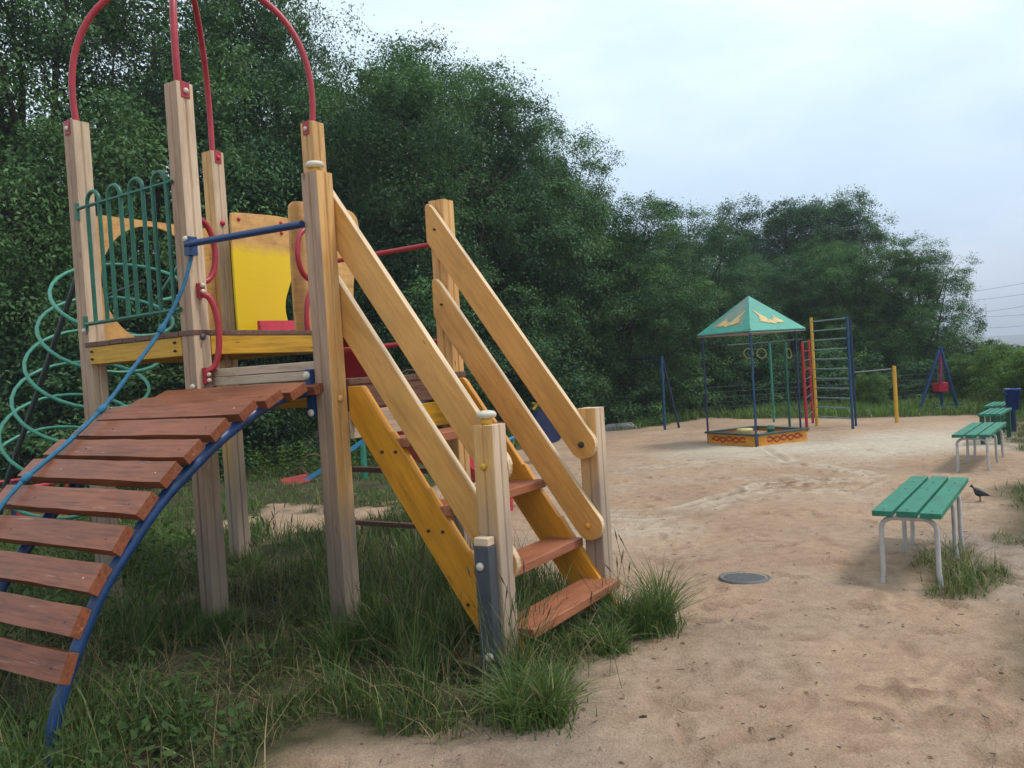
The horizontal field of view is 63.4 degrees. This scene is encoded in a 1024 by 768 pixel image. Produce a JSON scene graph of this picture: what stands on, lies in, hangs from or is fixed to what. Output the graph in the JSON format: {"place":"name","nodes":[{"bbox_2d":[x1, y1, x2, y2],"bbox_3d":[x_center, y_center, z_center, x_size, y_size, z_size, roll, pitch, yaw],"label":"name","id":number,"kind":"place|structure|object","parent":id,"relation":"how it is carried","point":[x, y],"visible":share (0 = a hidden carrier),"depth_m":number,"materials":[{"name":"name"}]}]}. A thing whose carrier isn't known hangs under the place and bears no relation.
{"place":"outdoors","nodes":[
{"label":"outdoors","id":0,"kind":"place"},
{"bbox_2d":[0,443,520,590],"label":"rough grass","id":1,"kind":"structure","parent":0,"point":[257,503],"depth_m":8.98,"materials":[{"name":"green plant"}]},
{"bbox_2d":[0,506,630,767],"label":"tall grass","id":2,"kind":"structure","parent":0,"point":[537,593],"depth_m":4.41,"materials":[{"name":"green plant"}]},
{"bbox_2d":[0,334,1023,767],"bbox_3d":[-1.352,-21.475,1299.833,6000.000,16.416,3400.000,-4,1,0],"label":"ground","id":3,"kind":"structure","parent":0,"point":[830,550],"depth_m":4.76,"materials":[{"name":"beige sand"}]},
{"bbox_2d":[0,478,67,515],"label":"merry go round","id":4,"kind":"object","parent":3,"relation":"on","point":[15,481],"visible":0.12,"depth_m":9.65,"materials":[{"name":"red metal"}]},
{"bbox_2d":[0,352,151,489],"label":"bush","id":5,"kind":"object","parent":3,"relation":"on","point":[75,413],"visible":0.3,"depth_m":12.80,"materials":[{"name":"green plant"}]},
{"bbox_2d":[0,111,160,417],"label":"leafy tree","id":6,"kind":"object","parent":3,"relation":"on","point":[4,191],"visible":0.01,"depth_m":21.71,"materials":[{"name":"green plant"}]},
{"bbox_2d":[0,316,167,487],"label":"bush","id":7,"kind":"object","parent":3,"relation":"on","point":[5,343],"visible":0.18,"depth_m":13.21,"materials":[{"name":"green plant"}]},
{"bbox_2d":[0,512,258,648],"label":"leafy weeds","id":8,"kind":"object","parent":3,"relation":"on","point":[26,592],"visible":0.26,"depth_m":6.84,"materials":[{"name":"green plant"}]},
{"bbox_2d":[33,362,244,487],"bbox_3d":[-6.906,0.598,14.416,3.708,2.940,3.706,-3,1,29],"label":"bush","id":9,"kind":"object","parent":3,"relation":"on","point":[156,382],"visible":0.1,"depth_m":13.92,"materials":[{"name":"green plant"}]},
{"bbox_2d":[0,0,288,486],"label":"leafy tree","id":10,"kind":"object","parent":3,"relation":"on","point":[12,281],"visible":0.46,"depth_m":14.22,"materials":[{"name":"green plant"}]},
{"bbox_2d":[0,0,350,454],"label":"leafy tree","id":11,"kind":"object","parent":3,"relation":"on","point":[263,155],"visible":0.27,"depth_m":16.48,"materials":[{"name":"green plant"}]},
{"bbox_2d":[0,633,363,767],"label":"leafy weeds","id":12,"kind":"object","parent":3,"relation":"on","point":[144,722],"visible":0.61,"depth_m":3.63,"materials":[{"name":"green plant"}]},
{"bbox_2d":[90,60,290,386],"bbox_3d":[-8.747,-4.181,24.782,8.379,12.233,7.836,-4,1,-15],"label":"leafy tree","id":13,"kind":"object","parent":3,"relation":"on","point":[200,170],"depth_m":24.70,"materials":[{"name":"green plant"}]},
{"bbox_2d":[131,362,275,482],"bbox_3d":[-5.630,0.749,14.892,3.090,2.402,2.873,-4,1,-32],"label":"bush","id":14,"kind":"object","parent":3,"relation":"on","point":[163,389],"visible":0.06,"depth_m":14.33,"materials":[{"name":"green plant"}]},
{"bbox_2d":[167,595,272,647],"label":"grass tuft","id":15,"kind":"object","parent":3,"relation":"on","point":[227,619],"visible":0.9,"depth_m":5.29,"materials":[{"name":"green plant"}]},
{"bbox_2d":[118,431,376,488],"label":"leafy weeds","id":16,"kind":"object","parent":3,"relation":"on","point":[260,457],"visible":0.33,"depth_m":14.14,"materials":[{"name":"green plant"}]},
{"bbox_2d":[225,535,283,580],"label":"grass tuft","id":17,"kind":"object","parent":3,"relation":"on","point":[231,564],"visible":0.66,"depth_m":7.00,"materials":[{"name":"green plant"}]},
{"bbox_2d":[218,409,318,464],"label":"bush","id":18,"kind":"object","parent":3,"relation":"on","point":[280,434],"visible":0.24,"depth_m":16.09,"materials":[{"name":"green plant"}]},
{"bbox_2d":[263,444,275,461],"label":"bush","id":19,"kind":"object","parent":3,"relation":"on","point":[273,457],"visible":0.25,"depth_m":16.48,"materials":[{"name":"green plant"}]},
{"bbox_2d":[142,0,409,441],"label":"leafy tree","id":20,"kind":"object","parent":3,"relation":"on","point":[329,97],"visible":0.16,"depth_m":18.21,"materials":[{"name":"green plant"}]},
{"bbox_2d":[256,373,307,442],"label":"bush","id":21,"kind":"object","parent":3,"relation":"on","point":[274,409],"depth_m":18.02,"materials":[{"name":"green plant"}]},
{"bbox_2d":[273,427,296,458],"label":"bush","id":22,"kind":"object","parent":3,"relation":"on","point":[275,443],"visible":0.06,"depth_m":17.21,"materials":[{"name":"green plant"}]},
{"bbox_2d":[229,83,350,375],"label":"leafy tree","id":23,"kind":"object","parent":3,"relation":"on","point":[299,129],"depth_m":23.19,"materials":[{"name":"green plant"}]},
{"bbox_2d":[269,408,317,442],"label":"bush","id":24,"kind":"object","parent":3,"relation":"on","point":[315,423],"visible":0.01,"depth_m":18.07,"materials":[{"name":"green plant"}]},
{"bbox_2d":[298,438,316,457],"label":"bush","id":25,"kind":"object","parent":3,"relation":"on","point":[309,445],"visible":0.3,"depth_m":16.91,"materials":[{"name":"green plant"}]},
{"bbox_2d":[0,0,619,767],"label":"play tower","id":26,"kind":"structure","parent":3,"relation":"on","point":[316,250],"depth_m":5.11,"materials":[{"name":"brown wood"}]},
{"bbox_2d":[0,256,192,511],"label":"climbing rope","id":27,"kind":"object","parent":26,"relation":"hanging from","point":[26,477],"visible":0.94,"depth_m":4.83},
{"bbox_2d":[312,430,319,449],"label":"bush","id":28,"kind":"object","parent":3,"relation":"on","point":[316,438],"visible":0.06,"depth_m":17.11,"materials":[{"name":"green plant"}]},
{"bbox_2d":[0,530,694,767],"bbox_3d":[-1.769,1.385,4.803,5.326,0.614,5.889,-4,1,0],"label":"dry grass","id":29,"kind":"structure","parent":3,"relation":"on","point":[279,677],"depth_m":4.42,"materials":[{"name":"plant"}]},
{"bbox_2d":[242,43,459,380],"bbox_3d":[-4.088,-3.743,22.635,5.881,10.785,7.141,-3,1,27],"label":"leafy tree","id":30,"kind":"object","parent":3,"relation":"on","point":[355,92],"visible":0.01,"depth_m":21.91,"materials":[{"name":"green plant"}]},
{"bbox_2d":[281,369,432,483],"bbox_3d":[-2.317,0.724,12.921,2.744,1.815,0.480,-4,1,0],"label":"seesaw","id":31,"kind":"object","parent":3,"relation":"on","point":[306,478],"visible":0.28,"depth_m":12.89,"materials":[{"name":"green metal"}]},
{"bbox_2d":[273,578,449,670],"bbox_3d":[-0.873,1.368,4.668,0.907,0.404,1.000,-3,1,33],"label":"grass tuft","id":32,"kind":"object","parent":3,"relation":"on","point":[338,638],"visible":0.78,"depth_m":4.65,"materials":[{"name":"green plant"}]},
{"bbox_2d":[316,348,442,438],"bbox_3d":[-2.754,0.354,18.494,3.316,2.772,3.566,-4,1,-4],"label":"bush","id":33,"kind":"object","parent":3,"relation":"on","point":[403,368],"visible":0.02,"depth_m":18.09,"materials":[{"name":"green plant"}]},
{"bbox_2d":[299,151,513,371],"bbox_3d":[-3.340,-3.097,23.718,8.178,9.286,8.745,-4,1,-37],"label":"leafy tree","id":34,"kind":"object","parent":3,"relation":"on","point":[453,206],"depth_m":22.35,"materials":[{"name":"green plant"}]},
{"bbox_2d":[280,21,540,401],"bbox_3d":[-2.796,-3.565,20.442,6.623,10.340,7.082,-2,2,44],"label":"leafy tree","id":35,"kind":"object","parent":3,"relation":"on","point":[426,44],"visible":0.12,"depth_m":18.81,"materials":[{"name":"green plant"}]},
{"bbox_2d":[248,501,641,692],"bbox_3d":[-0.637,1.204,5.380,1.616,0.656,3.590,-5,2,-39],"label":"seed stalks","id":36,"kind":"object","parent":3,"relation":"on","point":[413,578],"visible":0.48,"depth_m":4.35,"materials":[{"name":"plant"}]},
{"bbox_2d":[361,556,556,631],"bbox_3d":[-0.367,1.317,5.479,1.408,0.479,1.417,-5,2,-39],"label":"grass tuft","id":37,"kind":"object","parent":3,"relation":"on","point":[417,579],"visible":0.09,"depth_m":5.41,"materials":[{"name":"green plant"}]},
{"bbox_2d":[318,29,628,435],"bbox_3d":[-1.832,-3.160,19.091,7.739,9.419,7.916,-3,1,37],"label":"leafy tree","id":38,"kind":"object","parent":3,"relation":"on","point":[386,82],"visible":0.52,"depth_m":17.58,"materials":[{"name":"green plant"}]},
{"bbox_2d":[364,47,624,419],"bbox_3d":[-0.233,-3.325,19.932,6.097,9.519,6.520,-3,2,41],"label":"leafy tree","id":39,"kind":"object","parent":3,"relation":"on","point":[576,327],"visible":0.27,"depth_m":19.11,"materials":[{"name":"green plant"}]},
{"bbox_2d":[472,353,532,430],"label":"bush","id":40,"kind":"object","parent":3,"relation":"on","point":[518,394],"visible":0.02,"depth_m":19.66,"materials":[{"name":"green plant"}]},
{"bbox_2d":[509,396,560,442],"bbox_3d":[0.241,0.760,13.554,1.258,1.221,0.500,-4,1,-11],"label":"spring rocker","id":41,"kind":"object","parent":3,"relation":"on","point":[547,426],"visible":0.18,"depth_m":13.47,"materials":[{"name":"blue plastic"}]},
{"bbox_2d":[469,151,600,388],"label":"leafy tree","id":42,"kind":"object","parent":3,"relation":"on","point":[569,183],"depth_m":24.89,"materials":[{"name":"green plant"}]},
{"bbox_2d":[430,640,639,740],"bbox_3d":[0.072,1.370,3.873,1.241,0.366,1.199,-3,2,39],"label":"grass tuft","id":43,"kind":"object","parent":3,"relation":"on","point":[544,704],"visible":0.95,"depth_m":3.72,"materials":[{"name":"green plant"}]},
{"bbox_2d":[489,351,595,421],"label":"bush","id":44,"kind":"object","parent":3,"relation":"on","point":[568,378],"visible":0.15,"depth_m":18.89,"materials":[{"name":"green plant"}]},
{"bbox_2d":[482,109,657,411],"bbox_3d":[0.908,-2.973,21.299,5.488,8.567,5.868,-4,1,-36],"label":"leafy tree","id":45,"kind":"object","parent":3,"relation":"on","point":[601,167],"visible":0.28,"depth_m":20.20,"materials":[{"name":"green plant"}]},
{"bbox_2d":[550,342,643,423],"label":"bush","id":46,"kind":"object","parent":3,"relation":"on","point":[600,370],"visible":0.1,"depth_m":19.95,"materials":[{"name":"green plant"}]},
{"bbox_2d":[535,610,676,664],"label":"grass tuft","id":47,"kind":"object","parent":3,"relation":"on","point":[621,644],"visible":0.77,"depth_m":4.48,"materials":[{"name":"green plant"}]},
{"bbox_2d":[489,189,739,423],"bbox_3d":[2.714,-1.861,21.304,5.792,5.993,5.662,-3,2,38],"label":"leafy tree","id":48,"kind":"object","parent":3,"relation":"on","point":[653,303],"visible":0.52,"depth_m":19.86,"materials":[{"name":"green plant"}]},
{"bbox_2d":[564,342,673,425],"bbox_3d":[2.610,0.119,20.623,3.060,2.379,2.846,-3,1,25],"label":"bush","id":49,"kind":"object","parent":3,"relation":"on","point":[638,391],"visible":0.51,"depth_m":20.14,"materials":[{"name":"green plant"}]},
{"bbox_2d":[566,206,692,400],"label":"leafy tree","id":50,"kind":"object","parent":3,"relation":"on","point":[660,285],"visible":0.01,"depth_m":24.66,"materials":[{"name":"green plant"}]},
{"bbox_2d":[623,356,679,429],"bbox_3d":[3.281,0.230,19.566,0.484,1.730,2.707,-4,1,-11],"label":"old swing","id":51,"kind":"object","parent":3,"relation":"on","point":[663,369],"visible":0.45,"depth_m":18.27,"materials":[{"name":"blue metal"}]},
{"bbox_2d":[621,349,713,417],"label":"bush","id":52,"kind":"object","parent":3,"relation":"on","point":[681,390],"visible":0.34,"depth_m":20.78,"materials":[{"name":"green plant"}]},
{"bbox_2d":[608,227,728,401],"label":"leafy tree","id":53,"kind":"object","parent":3,"relation":"on","point":[689,280],"visible":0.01,"depth_m":27.42,"materials":[{"name":"green plant"}]},
{"bbox_2d":[562,551,790,644],"bbox_3d":[0.796,1.246,4.850,1.214,0.464,1.372,-5,2,-39],"label":"grass tuft","id":54,"kind":"object","parent":3,"relation":"on","point":[656,611],"visible":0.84,"depth_m":4.77,"materials":[{"name":"green plant"}]},
{"bbox_2d":[338,453,1023,767],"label":"ground litter","id":55,"kind":"object","parent":3,"relation":"on","point":[791,753],"visible":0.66,"depth_m":4.20,"materials":[{"name":"brown plant"}]},
{"bbox_2d":[665,352,750,412],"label":"bush","id":56,"kind":"object","parent":3,"relation":"on","point":[721,394],"visible":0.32,"depth_m":22.00,"materials":[{"name":"green plant"}]},
{"bbox_2d":[640,197,804,405],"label":"leafy tree","id":57,"kind":"object","parent":3,"relation":"on","point":[714,352],"visible":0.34,"depth_m":23.47,"materials":[{"name":"green plant"}]},
{"bbox_2d":[695,345,791,410],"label":"bush","id":58,"kind":"object","parent":3,"relation":"on","point":[747,388],"visible":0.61,"depth_m":22.24,"materials":[{"name":"green plant"}]},
{"bbox_2d":[719,571,770,583],"bbox_3d":[1.656,1.392,5.892,0.364,0.046,0.364,-2,-1,-23],"label":"manhole cover","id":59,"kind":"object","parent":3,"relation":"on","point":[744,578],"visible":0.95,"depth_m":5.85,"materials":[{"name":"metal"}]},
{"bbox_2d":[699,251,796,395],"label":"leafy tree","id":60,"kind":"object","parent":3,"relation":"on","point":[749,267],"visible":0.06,"depth_m":26.48,"materials":[{"name":"green plant"}]},
{"bbox_2d":[697,296,809,446],"bbox_3d":[4.278,-0.223,14.725,1.330,2.698,1.330,-4,1,-28],"label":"covered sandbox","id":61,"kind":"object","parent":3,"relation":"on","point":[749,316],"visible":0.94,"depth_m":14.41,"materials":[{"name":"green paint"}]},
{"bbox_2d":[736,428,752,433],"bbox_3d":[4.110,0.841,14.626,0.300,0.120,0.292,-4,1,0],"label":"sand bucket","id":62,"kind":"object","parent":61,"relation":"on","point":[745,430],"visible":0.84,"depth_m":14.53,"materials":[{"name":"yellow plastic"}]},
{"bbox_2d":[766,425,774,431],"bbox_3d":[4.567,0.798,14.626,0.145,0.147,0.145,-2,2,45],"label":"toy pail","id":63,"kind":"object","parent":61,"relation":"on","point":[771,429],"visible":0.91,"depth_m":14.59,"materials":[{"name":"green plastic"}]},
{"bbox_2d":[727,339,801,426],"bbox_3d":[5.640,0.024,17.651,1.015,1.912,2.283,-4,1,-15],"label":"ring frame","id":64,"kind":"object","parent":3,"relation":"on","point":[787,382],"visible":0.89,"depth_m":17.89,"materials":[{"name":"green metal"}]},
{"bbox_2d":[691,193,862,389],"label":"willow tree","id":65,"kind":"object","parent":3,"relation":"on","point":[756,240],"visible":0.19,"depth_m":32.38,"materials":[{"name":"green plant"}]},
{"bbox_2d":[756,349,840,405],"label":"bush","id":66,"kind":"object","parent":3,"relation":"on","point":[779,369],"visible":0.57,"depth_m":22.36,"materials":[{"name":"green plant"}]},
{"bbox_2d":[742,248,858,391],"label":"leafy tree","id":67,"kind":"object","parent":3,"relation":"on","point":[790,283],"visible":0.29,"depth_m":26.27,"materials":[{"name":"green plant"}]},
{"bbox_2d":[604,368,999,420],"bbox_3d":[7.032,0.327,20.881,12.065,1.000,0.128,-4,1,3],"label":"wire fence","id":68,"kind":"object","parent":3,"relation":"on","point":[838,384],"visible":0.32,"depth_m":20.85,"materials":[{"name":"black metal"}]},
{"bbox_2d":[758,192,888,338],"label":"leafy tree","id":69,"kind":"object","parent":3,"relation":"on","point":[814,215],"visible":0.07,"depth_m":31.73,"materials":[{"name":"green plant"}]},
{"bbox_2d":[760,184,904,343],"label":"willow tree","id":70,"kind":"object","parent":3,"relation":"on","point":[874,236],"visible":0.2,"depth_m":31.78,"materials":[{"name":"green plant"}]},
{"bbox_2d":[795,344,886,404],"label":"bush","id":71,"kind":"object","parent":3,"relation":"on","point":[837,362],"visible":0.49,"depth_m":22.42,"materials":[{"name":"green plant"}]},
{"bbox_2d":[800,316,898,430],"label":"wall bars","id":72,"kind":"object","parent":3,"relation":"on","point":[852,398],"depth_m":16.42,"materials":[{"name":"yellow metal"}]},
{"bbox_2d":[779,233,925,386],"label":"leafy tree","id":73,"kind":"object","parent":3,"relation":"on","point":[838,267],"visible":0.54,"depth_m":25.25,"materials":[{"name":"green plant"}]},
{"bbox_2d":[848,372,892,407],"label":"bush","id":74,"kind":"object","parent":3,"relation":"on","point":[866,383],"visible":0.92,"depth_m":20.09,"materials":[{"name":"green plant"}]},
{"bbox_2d":[846,278,899,373],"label":"leafy tree","id":75,"kind":"object","parent":3,"relation":"on","point":[878,319],"depth_m":29.35,"materials":[{"name":"green plant"}]},
{"bbox_2d":[881,385,905,402],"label":"bush","id":76,"kind":"object","parent":3,"relation":"on","point":[891,392],"visible":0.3,"depth_m":21.30,"materials":[{"name":"green plant"}]},
{"bbox_2d":[830,229,986,391],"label":"leafy tree","id":77,"kind":"object","parent":3,"relation":"on","point":[921,331],"visible":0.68,"depth_m":24.24,"materials":[{"name":"green plant"}]},
{"bbox_2d":[868,357,956,401],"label":"bush","id":78,"kind":"object","parent":3,"relation":"on","point":[920,366],"visible":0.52,"depth_m":21.35,"materials":[{"name":"green plant"}]},
{"bbox_2d":[872,476,968,589],"bbox_3d":[3.028,1.087,6.051,0.415,0.603,1.633,-3,1,34],"label":"park bench","id":79,"kind":"object","parent":3,"relation":"on","point":[911,498],"visible":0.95,"depth_m":5.81,"materials":[{"name":"green wood"}]},
{"bbox_2d":[877,255,987,386],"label":"leafy tree","id":80,"kind":"object","parent":3,"relation":"on","point":[905,304],"visible":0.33,"depth_m":24.32,"materials":[{"name":"green plant"}]},
{"bbox_2d":[919,346,963,410],"bbox_3d":[9.640,-0.068,18.653,1.657,1.573,1.091,-4,1,0],"label":"swing set","id":81,"kind":"object","parent":3,"relation":"on","point":[941,387],"visible":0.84,"depth_m":18.19,"materials":[{"name":"blue metal"}]},
{"bbox_2d":[923,351,997,398],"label":"bush","id":82,"kind":"object","parent":3,"relation":"on","point":[959,359],"visible":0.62,"depth_m":20.76,"materials":[{"name":"green plant"}]},
{"bbox_2d":[952,422,1006,471],"bbox_3d":[5.965,0.833,10.524,0.400,0.556,1.669,-3,1,37],"label":"park bench","id":83,"kind":"object","parent":3,"relation":"on","point":[974,431],"visible":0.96,"depth_m":10.34,"materials":[{"name":"green wood"}]},
{"bbox_2d":[969,484,989,501],"bbox_3d":[4.579,1.069,8.117,0.177,0.177,0.083,-3,1,20],"label":"pigeon","id":84,"kind":"object","parent":3,"relation":"on","point":[978,492],"visible":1,"depth_m":8.10,"materials":[{"name":"grey"}]},
{"bbox_2d":[949,338,1023,389],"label":"bush","id":85,"kind":"object","parent":3,"relation":"on","point":[989,342],"visible":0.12,"depth_m":24.00,"materials":[{"name":"green plant"}]},
{"bbox_2d":[978,408,1011,444],"bbox_3d":[7.431,0.689,12.718,0.290,0.564,1.184,-3,2,38],"label":"park bench","id":86,"kind":"object","parent":3,"relation":"on","point":[994,414],"visible":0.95,"depth_m":12.62,"materials":[{"name":"green wood"}]},
{"bbox_2d":[984,401,1005,431],"bbox_3d":[8.259,0.609,14.047,0.290,0.564,1.035,-3,2,38],"label":"park bench","id":87,"kind":"object","parent":3,"relation":"on","point":[995,405],"visible":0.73,"depth_m":13.75,"materials":[{"name":"green wood"}]},
{"bbox_2d":[967,344,1023,403],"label":"bush","id":88,"kind":"object","parent":3,"relation":"on","point":[988,359],"visible":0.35,"depth_m":19.09,"materials":[{"name":"green plant"}]},
{"bbox_2d":[984,347,1023,403],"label":"bush","id":89,"kind":"object","parent":3,"relation":"on","point":[1007,370],"visible":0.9,"depth_m":17.17,"materials":[{"name":"green plant"}]},
{"bbox_2d":[1003,388,1020,431],"bbox_3d":[8.297,0.486,13.724,0.250,0.820,0.285,-3,1,33],"label":"litter bin","id":90,"kind":"object","parent":3,"relation":"on","point":[1012,397],"visible":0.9,"depth_m":13.65,"materials":[{"name":"blue metal"}]},
{"bbox_2d":[0,0,1023,337],"label":"sky","id":91,"kind":"structure","parent":0,"point":[918,103],"materials":[{"name":"white"}]},
{"bbox_2d":[605,422,636,430],"bbox_3d":[2.457,0.990,19.118,0.908,0.173,0.297,-4,1,-14],"label":"kerb stone","id":92,"kind":"object","parent":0,"point":[627,426],"visible":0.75,"depth_m":19.00,"materials":[{"name":"grey concrete"}]},
{"bbox_2d":[307,388,1023,463],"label":"verge grass","id":93,"kind":"structure","parent":0,"point":[974,403],"depth_m":19.54,"materials":[{"name":"green plant"}]},
{"bbox_2d":[888,527,1023,614],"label":"grass tuft","id":94,"kind":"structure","parent":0,"point":[954,569],"depth_m":5.49,"materials":[{"name":"green plant"}]},
{"bbox_2d":[943,556,1007,594],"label":"edge grass","id":95,"kind":"structure","parent":0,"point":[997,571],"depth_m":5.55,"materials":[{"name":"green plant"}]},
{"bbox_2d":[995,412,1023,509],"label":"verge grass","id":96,"kind":"structure","parent":0,"point":[1022,447],"depth_m":11.47,"materials":[{"name":"green plant"}]}
]}

